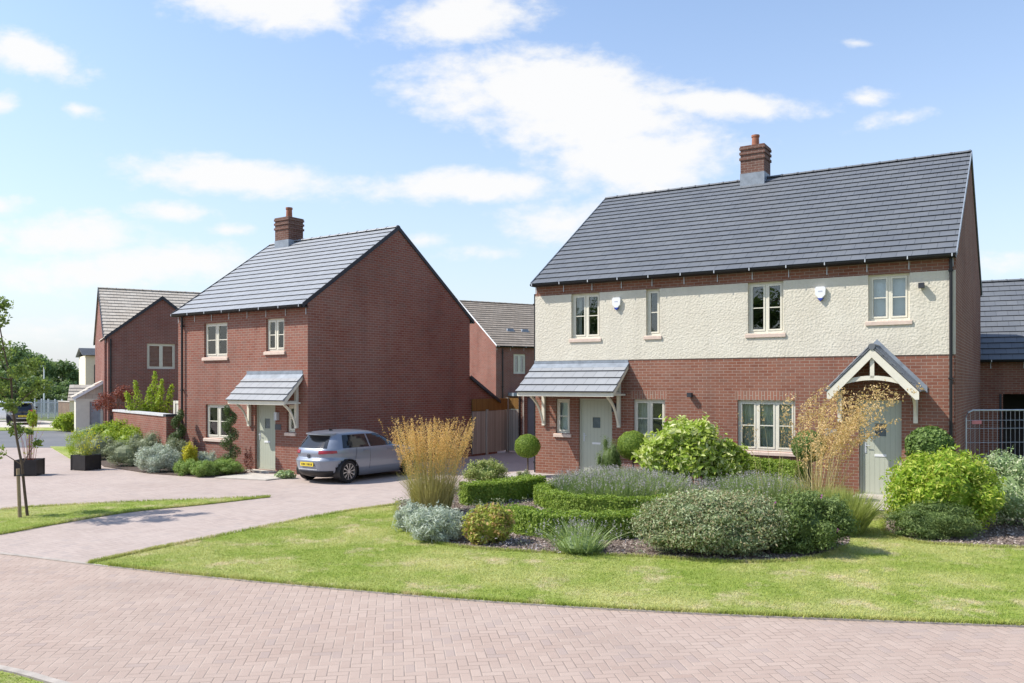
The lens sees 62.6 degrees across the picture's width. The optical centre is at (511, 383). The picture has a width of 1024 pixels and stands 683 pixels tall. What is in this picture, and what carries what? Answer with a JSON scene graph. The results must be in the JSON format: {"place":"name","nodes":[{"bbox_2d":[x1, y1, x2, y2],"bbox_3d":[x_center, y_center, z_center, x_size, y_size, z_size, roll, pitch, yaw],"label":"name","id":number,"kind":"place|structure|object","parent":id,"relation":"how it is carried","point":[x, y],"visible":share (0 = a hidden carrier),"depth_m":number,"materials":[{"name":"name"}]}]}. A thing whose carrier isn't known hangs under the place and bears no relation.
{"place":"outdoors","nodes":[
{"label":"outdoors","id":0,"kind":"place"},
{"bbox_2d":[0,671,41,682],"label":"lawn","id":1,"kind":"structure","parent":0,"point":[7,680],"depth_m":7.48,"materials":[{"name":"green plant"}]},
{"bbox_2d":[0,420,53,427],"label":"pavement","id":2,"kind":"structure","parent":0,"point":[43,423],"depth_m":54.84,"materials":[{"name":"concrete"}]},
{"bbox_2d":[6,401,37,424],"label":"parked car","id":3,"kind":"object","parent":2,"relation":"on","point":[25,408],"visible":0.53,"depth_m":54.50,"materials":[{"name":"grey metal"}]},
{"bbox_2d":[0,431,76,447],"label":"road","id":4,"kind":"structure","parent":0,"point":[53,438],"depth_m":40.08,"materials":[{"name":"grey asphalt"}]},
{"bbox_2d":[51,411,73,431],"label":"shrub","id":5,"kind":"object","parent":4,"relation":"on","point":[63,422],"visible":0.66,"depth_m":46.60,"materials":[{"name":"green plant"}]},
{"bbox_2d":[50,446,80,458],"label":"lawn","id":6,"kind":"structure","parent":0,"point":[61,449],"depth_m":33.23,"materials":[{"name":"green plant"}]},
{"bbox_2d":[64,428,93,454],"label":"shrub","id":7,"kind":"object","parent":6,"relation":"on","point":[72,448],"visible":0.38,"depth_m":30.38,"materials":[{"name":"green plant"}]},
{"bbox_2d":[67,385,94,413],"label":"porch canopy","id":8,"kind":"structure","parent":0,"point":[74,389],"depth_m":51.66,"materials":[{"name":"beige paint"}]},
{"bbox_2d":[0,497,268,534],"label":"lawn","id":9,"kind":"structure","parent":0,"point":[94,507],"depth_m":17.35,"materials":[{"name":"green plant"}]},
{"bbox_2d":[16,469,25,516],"bbox_3d":[-9.686,2.185,16.601,0.176,1.032,0.099,0,0,0],"label":"tree stake","id":10,"kind":"object","parent":9,"relation":"on","point":[18,474],"visible":0.84,"depth_m":16.57,"materials":[{"name":"brown wood"}]},
{"bbox_2d":[0,296,53,515],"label":"young tree","id":11,"kind":"object","parent":9,"relation":"on","point":[27,368],"visible":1,"depth_m":16.92,"materials":[{"name":"green plant"}]},
{"bbox_2d":[70,287,200,434],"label":"gabled house","id":12,"kind":"structure","parent":0,"point":[135,334],"depth_m":43.19,"materials":[{"name":"red brick"}]},
{"bbox_2d":[147,344,174,368],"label":"window","id":13,"kind":"structure","parent":12,"relation":"in","point":[149,346],"depth_m":43.31,"materials":[{"name":"beige paint"}]},
{"bbox_2d":[101,455,245,477],"bbox_3d":[-13.562,2.645,29.307,16.411,0.050,2.724,0,0,44],"label":"planting bed","id":14,"kind":"object","parent":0,"point":[105,463],"visible":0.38,"depth_m":25.51,"materials":[{"name":"soil"}]},
{"bbox_2d":[74,432,114,459],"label":"shrub","id":15,"kind":"object","parent":14,"relation":"on","point":[100,449],"visible":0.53,"depth_m":29.10,"materials":[{"name":"green plant"}]},
{"bbox_2d":[88,416,127,453],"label":"shrub","id":16,"kind":"object","parent":14,"relation":"on","point":[114,427],"visible":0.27,"depth_m":31.16,"materials":[{"name":"green plant"}]},
{"bbox_2d":[102,424,141,444],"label":"shrub","id":17,"kind":"object","parent":14,"relation":"on","point":[127,431],"visible":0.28,"depth_m":29.86,"materials":[{"name":"green plant"}]},
{"bbox_2d":[103,438,146,466],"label":"shrub","id":18,"kind":"object","parent":14,"relation":"on","point":[123,453],"visible":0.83,"depth_m":26.77,"materials":[{"name":"green plant"}]},
{"bbox_2d":[112,409,176,445],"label":"garden wall","id":19,"kind":"structure","parent":14,"relation":"on","point":[154,422],"depth_m":29.15,"materials":[{"name":"brick"}]},
{"bbox_2d":[127,430,161,447],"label":"shrub","id":20,"kind":"object","parent":14,"relation":"on","point":[149,440],"visible":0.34,"depth_m":28.08,"materials":[{"name":"green plant"}]},
{"bbox_2d":[133,441,181,472],"bbox_3d":[-10.572,2.161,25.178,1.471,1.004,1.120,0,0,0],"label":"santolina","id":21,"kind":"object","parent":14,"relation":"on","point":[158,457],"visible":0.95,"depth_m":24.97,"materials":[{"name":"silver plant"}]},
{"bbox_2d":[157,435,186,459],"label":"shrub","id":22,"kind":"object","parent":14,"relation":"on","point":[172,442],"visible":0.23,"depth_m":26.52,"materials":[{"name":"green plant"}]},
{"bbox_2d":[168,408,187,445],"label":"spiral topiary","id":23,"kind":"object","parent":14,"relation":"on","point":[177,419],"visible":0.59,"depth_m":27.15,"materials":[{"name":"green plant"}]},
{"bbox_2d":[173,457,196,475],"bbox_3d":[-9.374,2.395,24.405,0.809,0.540,0.715,0,0,33],"label":"hebe","id":24,"kind":"object","parent":14,"relation":"on","point":[181,467],"visible":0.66,"depth_m":24.25,"materials":[{"name":"green plant"}]},
{"bbox_2d":[181,441,197,462],"bbox_3d":[-9.694,2.184,25.369,0.506,0.946,0.502,0,0,-32],"label":"conifer","id":25,"kind":"object","parent":14,"relation":"on","point":[189,451],"visible":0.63,"depth_m":25.30,"materials":[{"name":"yellow plant"}]},
{"bbox_2d":[189,459,217,476],"bbox_3d":[-8.791,2.383,24.007,0.758,0.550,0.735,0,0,41],"label":"hebe","id":26,"kind":"object","parent":14,"relation":"on","point":[203,468],"visible":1,"depth_m":23.88,"materials":[{"name":"green plant"}]},
{"bbox_2d":[197,451,217,461],"bbox_3d":[-9.280,2.318,25.602,0.771,0.684,0.631,0,0,-25],"label":"santolina","id":27,"kind":"object","parent":14,"relation":"on","point":[203,456],"visible":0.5,"depth_m":25.49,"materials":[{"name":"silver plant"}]},
{"bbox_2d":[212,456,245,474],"bbox_3d":[-8.345,2.375,24.552,1.020,0.565,1.042,0,0,44],"label":"hebe","id":28,"kind":"object","parent":14,"relation":"on","point":[228,466],"visible":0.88,"depth_m":24.33,"materials":[{"name":"green plant"}]},
{"bbox_2d":[217,405,243,471],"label":"spiral topiary","id":29,"kind":"object","parent":14,"relation":"on","point":[230,414],"visible":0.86,"depth_m":24.95,"materials":[{"name":"green plant"}]},
{"bbox_2d":[215,473,288,480],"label":"path","id":30,"kind":"structure","parent":0,"point":[255,476],"depth_m":23.56,"materials":[{"name":"concrete"}]},
{"bbox_2d":[0,448,533,561],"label":"driveway","id":31,"kind":"structure","parent":0,"point":[59,482],"depth_m":19.46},
{"bbox_2d":[14,458,44,475],"bbox_3d":[-14.009,2.413,24.457,0.604,0.474,0.604,0,0,-8],"label":"planter","id":32,"kind":"object","parent":31,"relation":"on","point":[35,467],"visible":0.84,"depth_m":24.20,"materials":[{"name":"plastic"}]},
{"bbox_2d":[11,417,40,459],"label":"bare shrub","id":33,"kind":"object","parent":32,"relation":"on","point":[29,457],"visible":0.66,"depth_m":24.46,"materials":[{"name":"red plant"}]},
{"bbox_2d":[70,454,100,470],"bbox_3d":[-13.159,2.413,26.013,0.604,0.474,0.604,0,0,22],"label":"planter","id":34,"kind":"object","parent":31,"relation":"on","point":[84,462],"visible":0.93,"depth_m":25.80,"materials":[{"name":"plastic"}]},
{"bbox_2d":[65,427,107,454],"bbox_3d":[-13.097,1.767,26.031,1.290,0.926,1.047,0,0,0],"label":"cordyline","id":35,"kind":"object","parent":34,"relation":"in","point":[85,444],"visible":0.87,"depth_m":26.02,"materials":[{"name":"green plant"}]},
{"bbox_2d":[91,384,134,414],"bbox_3d":[-15.793,1.327,33.480,1.771,2.649,1.534,0,0,0],"label":"red maple","id":36,"kind":"object","parent":31,"relation":"on","point":[110,400],"visible":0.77,"depth_m":33.30,"materials":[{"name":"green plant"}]},
{"bbox_2d":[124,370,173,412],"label":"shrub","id":37,"kind":"object","parent":31,"relation":"on","point":[159,402],"visible":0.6,"depth_m":31.44,"materials":[{"name":"green plant"}]},
{"bbox_2d":[170,207,500,474],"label":"detached house","id":38,"kind":"structure","parent":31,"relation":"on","point":[289,338],"depth_m":26.78,"materials":[{"name":"brick"}]},
{"bbox_2d":[202,322,227,360],"bbox_3d":[-9.361,-1.349,26.890,1.287,1.192,0.358,0,0,35],"label":"window","id":39,"kind":"structure","parent":38,"relation":"in","point":[216,333],"depth_m":26.86,"materials":[{"name":"beige paint"}]},
{"bbox_2d":[203,404,228,441],"bbox_3d":[-9.276,1.241,26.846,1.323,1.177,0.379,0,0,35],"label":"window","id":40,"kind":"structure","parent":38,"relation":"in","point":[216,415],"depth_m":26.90,"materials":[{"name":"beige paint"}]},
{"bbox_2d":[246,405,276,473],"bbox_3d":[-7.499,1.615,25.367,1.092,2.070,0.450,0,0,35],"label":"door","id":41,"kind":"structure","parent":38,"relation":"in","point":[265,413],"depth_m":25.53,"materials":[{"name":"green paint"}]},
{"bbox_2d":[263,318,284,354],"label":"window","id":42,"kind":"structure","parent":38,"relation":"in","point":[275,326],"depth_m":25.25,"materials":[{"name":"beige paint"}]},
{"bbox_2d":[284,405,295,435],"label":"window","id":43,"kind":"structure","parent":38,"relation":"in","point":[291,425],"depth_m":24.87,"materials":[{"name":"beige paint"}]},
{"bbox_2d":[296,429,418,482],"bbox_3d":[-4.303,1.932,23.971,1.918,1.429,4.027,0,0,35],"label":"hatchback","id":44,"kind":"object","parent":31,"relation":"on","point":[345,455],"visible":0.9,"depth_m":22.63,"materials":[{"name":"silver paint"}]},
{"bbox_2d":[472,398,508,454],"bbox_3d":[-0.778,1.590,31.780,0.128,2.120,2.459,0,0,32],"label":"wooden fence","id":45,"kind":"object","parent":31,"relation":"on","point":[490,432],"visible":1,"depth_m":31.74,"materials":[{"name":"brown wood"}]},
{"bbox_2d":[509,398,518,450],"bbox_3d":[0.078,1.575,32.710,0.530,2.050,0.060,0,0,29],"label":"wooden fence","id":46,"kind":"object","parent":31,"relation":"on","point":[513,421],"visible":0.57,"depth_m":32.70,"materials":[{"name":"wood"}]},
{"bbox_2d":[0,409,853,500],"bbox_3d":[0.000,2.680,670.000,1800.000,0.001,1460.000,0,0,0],"label":"ground","id":47,"kind":"structure","parent":0,"point":[47,419],"depth_m":65.42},
{"bbox_2d":[0,342,49,386],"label":"woodland tree","id":48,"kind":"object","parent":47,"relation":"on","point":[21,353],"visible":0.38,"depth_m":85.17,"materials":[{"name":"green plant"}]},
{"bbox_2d":[0,370,53,401],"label":"woodland tree","id":49,"kind":"object","parent":47,"relation":"on","point":[27,383],"visible":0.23,"depth_m":77.81,"materials":[{"name":"green plant"}]},
{"bbox_2d":[0,385,68,410],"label":"hedgerow","id":50,"kind":"object","parent":47,"relation":"on","point":[57,394],"visible":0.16,"depth_m":81.33,"materials":[{"name":"green plant"}]},
{"bbox_2d":[0,665,70,682],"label":"kerb","id":51,"kind":"structure","parent":47,"relation":"on","point":[33,675],"depth_m":7.62,"materials":[{"name":"concrete"}]},
{"bbox_2d":[14,351,60,385],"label":"woodland tree","id":52,"kind":"object","parent":47,"relation":"on","point":[51,368],"visible":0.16,"depth_m":89.12,"materials":[{"name":"green plant"}]},
{"bbox_2d":[34,399,62,418],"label":"fence","id":53,"kind":"object","parent":47,"relation":"on","point":[47,408],"visible":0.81,"depth_m":64.97,"materials":[{"name":"metal"}]},
{"bbox_2d":[58,401,69,416],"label":"brick wall","id":54,"kind":"structure","parent":47,"relation":"on","point":[63,407],"depth_m":60.90,"materials":[{"name":"brick"}]},
{"bbox_2d":[53,359,78,384],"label":"woodland tree","id":55,"kind":"object","parent":47,"relation":"on","point":[72,373],"visible":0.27,"depth_m":91.44,"materials":[{"name":"green plant"}]},
{"bbox_2d":[76,348,94,384],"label":"cream house","id":56,"kind":"structure","parent":47,"relation":"on","point":[86,356],"depth_m":54.55,"materials":[{"name":"paint"}]},
{"bbox_2d":[0,552,1023,626],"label":"kerb","id":57,"kind":"structure","parent":47,"relation":"on","point":[516,603],"depth_m":10.08,"materials":[{"name":"concrete"}]},
{"bbox_2d":[516,388,533,435],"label":"brick garage","id":58,"kind":"structure","parent":47,"relation":"on","point":[526,415],"depth_m":32.18,"materials":[{"name":"black brick"}]},
{"bbox_2d":[527,397,533,434],"bbox_3d":[1.661,1.575,32.053,2.170,2.150,0.040,0,0,10],"label":"garage door","id":59,"kind":"structure","parent":58,"relation":"in","point":[530,403],"depth_m":32.20,"materials":[{"name":"grey"}]},
{"bbox_2d":[515,134,981,494],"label":"semi detached house","id":60,"kind":"structure","parent":47,"relation":"on","point":[722,304],"depth_m":22.04,"materials":[{"name":"red brick"}]},
{"bbox_2d":[553,399,571,437],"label":"window","id":61,"kind":"structure","parent":60,"relation":"in","point":[563,405],"depth_m":24.39,"materials":[{"name":"beige paint"}]},
{"bbox_2d":[569,293,600,341],"bbox_3d":[2.151,-1.878,23.957,1.006,1.374,0.377,0,0,32],"label":"window","id":62,"kind":"structure","parent":60,"relation":"in","point":[577,298],"depth_m":23.93,"materials":[{"name":"beige paint"}]},
{"bbox_2d":[580,399,611,475],"bbox_3d":[2.298,1.531,23.619,1.203,2.237,0.450,0,0,32],"label":"door","id":63,"kind":"structure","parent":60,"relation":"in","point":[595,414],"depth_m":23.81,"materials":[{"name":"green paint"}]},
{"bbox_2d":[631,391,666,437],"bbox_3d":[3.784,0.878,22.937,1.037,1.368,0.377,0,0,32],"label":"window","id":64,"kind":"structure","parent":60,"relation":"in","point":[644,400],"depth_m":22.92,"materials":[{"name":"beige paint"}]},
{"bbox_2d":[644,289,661,339],"bbox_3d":[3.839,-1.886,22.797,0.505,1.358,0.200,0,0,32],"label":"window","id":65,"kind":"structure","parent":60,"relation":"in","point":[649,292],"depth_m":22.85,"materials":[{"name":"beige paint"}]},
{"bbox_2d":[745,281,785,337],"bbox_3d":[6.396,-1.869,21.201,0.998,1.392,0.200,0,0,32],"label":"window","id":66,"kind":"structure","parent":60,"relation":"in","point":[766,307],"depth_m":21.22,"materials":[{"name":"beige paint"}]},
{"bbox_2d":[735,391,797,456],"bbox_3d":[6.443,0.986,21.263,1.561,1.604,0.357,0,0,32],"label":"window","id":67,"kind":"structure","parent":60,"relation":"in","point":[749,402],"depth_m":21.32,"materials":[{"name":"beige paint"}]},
{"bbox_2d":[860,400,900,494],"bbox_3d":[8.590,1.513,19.688,1.083,2.275,0.450,0,0,32],"label":"door","id":68,"kind":"structure","parent":60,"relation":"in","point":[876,454],"depth_m":19.84,"materials":[{"name":"green paint"}]},
{"bbox_2d":[865,273,911,325],"bbox_3d":[8.843,-1.971,19.730,1.002,1.187,0.300,0,0,32],"label":"window","id":69,"kind":"structure","parent":60,"relation":"in","point":[889,295],"depth_m":19.74,"materials":[{"name":"beige paint"}]},
{"bbox_2d":[965,409,1023,460],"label":"wire fence panel","id":70,"kind":"object","parent":47,"relation":"on","point":[979,421],"visible":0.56,"depth_m":20.87,"materials":[{"name":"metal"}]},
{"bbox_2d":[459,300,533,409],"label":"house","id":71,"kind":"structure","parent":0,"point":[501,349],"depth_m":54.09,"materials":[{"name":"red brick"}]},
{"bbox_2d":[514,354,524,373],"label":"window","id":72,"kind":"structure","parent":71,"relation":"in","point":[519,369],"depth_m":53.58,"materials":[{"name":"beige paint"}]},
{"bbox_2d":[0,555,1023,682],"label":"paved road","id":73,"kind":"structure","parent":0,"point":[73,622],"depth_m":8.70,"materials":[{"name":"brick"}]},
{"bbox_2d":[0,0,1023,368],"label":"sky","id":74,"kind":"structure","parent":0,"point":[145,144],"materials":[{"name":"blue"}]},
{"bbox_2d":[0,494,1023,682],"bbox_3d":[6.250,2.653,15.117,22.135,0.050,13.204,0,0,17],"label":"lawn","id":75,"kind":"structure","parent":0,"point":[806,569],"depth_m":11.68,"materials":[{"name":"green plant"}]},
{"bbox_2d":[398,476,849,562],"bbox_3d":[2.161,2.641,17.793,9.370,0.050,10.178,0,0,24],"label":"planting bed","id":76,"kind":"object","parent":75,"relation":"in","point":[630,546],"visible":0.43,"depth_m":13.47,"materials":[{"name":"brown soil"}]},
{"bbox_2d":[391,498,427,531],"bbox_3d":[-1.780,2.348,14.998,0.738,0.655,0.723,0,0,0],"label":"santolina","id":77,"kind":"object","parent":76,"relation":"on","point":[409,507],"visible":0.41,"depth_m":14.93,"materials":[{"name":"plant"}]},
{"bbox_2d":[379,415,475,508],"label":"feather reed grass","id":78,"kind":"object","parent":76,"relation":"on","point":[434,492],"depth_m":16.81,"materials":[{"name":"beige plant"}]},
{"bbox_2d":[399,500,466,542],"bbox_3d":[-1.331,2.310,14.159,1.190,0.737,0.915,0,0,0],"label":"santolina","id":79,"kind":"object","parent":76,"relation":"on","point":[437,523],"visible":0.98,"depth_m":13.92,"materials":[{"name":"plant"}]},
{"bbox_2d":[461,458,509,480],"bbox_3d":[-0.667,2.262,21.578,1.212,0.788,0.916,0,0,21],"label":"euonymus","id":80,"kind":"object","parent":76,"relation":"on","point":[484,470],"visible":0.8,"depth_m":21.44,"materials":[{"name":"green plant"}]},
{"bbox_2d":[461,502,514,544],"bbox_3d":[-0.406,2.290,13.920,0.934,0.738,0.822,0,0,0],"label":"spiraea","id":81,"kind":"object","parent":76,"relation":"on","point":[492,522],"visible":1,"depth_m":13.72,"materials":[{"name":"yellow plant"}]},
{"bbox_2d":[457,474,546,505],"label":"box hedge","id":82,"kind":"object","parent":76,"relation":"on","point":[506,489],"visible":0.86,"depth_m":18.51,"materials":[{"name":"green plant"}]},
{"bbox_2d":[501,501,648,539],"bbox_3d":[1.143,2.400,14.610,3.000,0.539,1.123,0,0,11],"label":"box hedge","id":83,"kind":"object","parent":76,"relation":"on","point":[525,515],"visible":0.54,"depth_m":14.27,"materials":[{"name":"green plant"}]},
{"bbox_2d":[526,515,641,554],"bbox_3d":[1.069,2.373,13.216,1.895,0.564,1.670,0,0,0],"label":"lavender","id":84,"kind":"object","parent":76,"relation":"on","point":[582,542],"visible":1,"depth_m":13.03,"materials":[{"name":"green plant"}]},
{"bbox_2d":[594,433,623,470],"bbox_3d":[2.435,1.945,21.194,0.758,1.406,0.650,0,0,0],"label":"rosemary","id":85,"kind":"object","parent":76,"relation":"on","point":[611,455],"visible":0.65,"depth_m":21.07,"materials":[{"name":"green plant"}]},
{"bbox_2d":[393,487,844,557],"bbox_3d":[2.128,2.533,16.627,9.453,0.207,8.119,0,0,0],"label":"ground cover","id":86,"kind":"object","parent":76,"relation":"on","point":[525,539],"visible":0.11,"depth_m":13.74,"materials":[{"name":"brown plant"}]},
{"bbox_2d":[548,463,693,498],"bbox_3d":[2.412,2.199,18.536,3.511,0.919,3.680,0,0,0],"label":"lavender","id":87,"kind":"object","parent":76,"relation":"on","point":[620,482],"visible":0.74,"depth_m":17.85,"materials":[{"name":"green plant"}]},
{"bbox_2d":[533,479,710,513],"bbox_3d":[2.380,2.426,18.446,3.861,0.488,3.862,0,0,0],"label":"box hedge","id":88,"kind":"object","parent":76,"relation":"on","point":[545,495],"visible":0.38,"depth_m":16.95,"materials":[{"name":"green plant"}]},
{"bbox_2d":[616,430,647,470],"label":"ball topiary","id":89,"kind":"object","parent":76,"relation":"on","point":[629,442],"visible":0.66,"depth_m":21.15,"materials":[{"name":"green plant"}]},
{"bbox_2d":[631,411,736,485],"bbox_3d":[4.032,1.658,19.602,2.432,2.055,1.828,0,0,22],"label":"laurel","id":90,"kind":"object","parent":76,"relation":"on","point":[685,445],"visible":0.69,"depth_m":19.10,"materials":[{"name":"green plant"}]},
{"bbox_2d":[677,474,720,492],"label":"lavender","id":91,"kind":"object","parent":76,"relation":"on","point":[702,483],"visible":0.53,"depth_m":17.55,"materials":[{"name":"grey plant"}]},
{"bbox_2d":[622,485,800,558],"bbox_3d":[3.119,2.118,13.211,2.773,1.081,1.912,0,0,0],"label":"shrub","id":92,"kind":"object","parent":76,"relation":"on","point":[736,522],"visible":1,"depth_m":12.75,"materials":[{"name":"green plant"}]},
{"bbox_2d":[713,433,753,484],"bbox_3d":[4.952,1.918,19.389,1.345,1.575,1.132,0,0,0],"label":"laurel","id":93,"kind":"object","parent":76,"relation":"on","point":[740,464],"visible":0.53,"depth_m":19.14,"materials":[{"name":"green plant"}]},
{"bbox_2d":[709,469,813,499],"bbox_3d":[5.188,2.217,17.596,2.271,0.882,2.256,0,0,0],"label":"catmint","id":94,"kind":"object","parent":76,"relation":"on","point":[773,488],"visible":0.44,"depth_m":17.27,"materials":[{"name":"green plant"}]},
{"bbox_2d":[738,399,812,499],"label":"giant feather grass","id":95,"kind":"object","parent":76,"relation":"on","point":[780,447],"depth_m":17.10,"materials":[{"name":"plant"}]},
{"bbox_2d":[747,455,812,490],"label":"box hedge","id":96,"kind":"object","parent":76,"relation":"on","point":[774,465],"visible":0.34,"depth_m":19.25,"materials":[{"name":"green plant"}]},
{"bbox_2d":[790,430,827,493],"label":"ball topiary","id":97,"kind":"object","parent":76,"relation":"on","point":[798,449],"visible":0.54,"depth_m":18.71,"materials":[{"name":"green plant"}]},
{"bbox_2d":[767,487,861,553],"bbox_3d":[4.593,2.127,13.290,1.732,1.056,1.497,0,0,0],"label":"shrub","id":98,"kind":"object","parent":76,"relation":"on","point":[823,523],"visible":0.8,"depth_m":12.90,"materials":[{"name":"green plant"}]},
{"bbox_2d":[790,483,892,535],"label":"ornamental grass","id":99,"kind":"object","parent":76,"relation":"on","point":[864,512],"depth_m":14.61,"materials":[{"name":"green plant"}]},
{"bbox_2d":[780,379,924,495],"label":"giant feather grass","id":100,"kind":"object","parent":76,"relation":"on","point":[843,434],"depth_m":16.45,"materials":[{"name":"plant"}]},
{"bbox_2d":[884,517,1023,547],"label":"planting bed","id":101,"kind":"object","parent":75,"relation":"in","point":[993,537],"visible":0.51,"depth_m":14.45,"materials":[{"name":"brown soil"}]},
{"bbox_2d":[904,425,955,459],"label":"ball topiary","id":102,"kind":"object","parent":101,"relation":"on","point":[928,438],"visible":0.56,"depth_m":16.63,"materials":[{"name":"green plant"}]},
{"bbox_2d":[880,499,985,540],"bbox_3d":[7.145,2.305,14.358,1.752,0.715,0.841,0,0,0],"label":"shrub","id":103,"kind":"object","parent":101,"relation":"on","point":[934,521],"visible":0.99,"depth_m":14.18,"materials":[{"name":"green plant"}]},
{"bbox_2d":[879,444,1007,535],"bbox_3d":[7.676,1.872,15.033,2.204,1.626,1.640,0,0,0],"label":"shrub","id":104,"kind":"object","parent":101,"relation":"on","point":[949,475],"visible":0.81,"depth_m":14.68,"materials":[{"name":"green plant"}]},
{"bbox_2d":[976,446,1023,525],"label":"shrub","id":105,"kind":"object","parent":101,"relation":"on","point":[1013,504],"visible":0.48,"depth_m":15.39,"materials":[{"name":"green plant"}]},
{"bbox_2d":[505,471,566,480],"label":"path","id":106,"kind":"structure","parent":0,"point":[547,476],"depth_m":24.24,"materials":[{"name":"beige concrete"}]},
{"bbox_2d":[514,434,540,470],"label":"ball topiary","id":107,"kind":"object","parent":106,"relation":"on","point":[527,446],"visible":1,"depth_m":23.48,"materials":[{"name":"green plant"}]},
{"bbox_2d":[853,493,889,510],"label":"path","id":108,"kind":"structure","parent":0,"point":[874,495],"depth_m":19.00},
{"bbox_2d":[980,278,1023,464],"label":"slate roofed garage","id":109,"kind":"structure","parent":0,"point":[1002,345],"depth_m":27.45,"materials":[{"name":"grey tile"}]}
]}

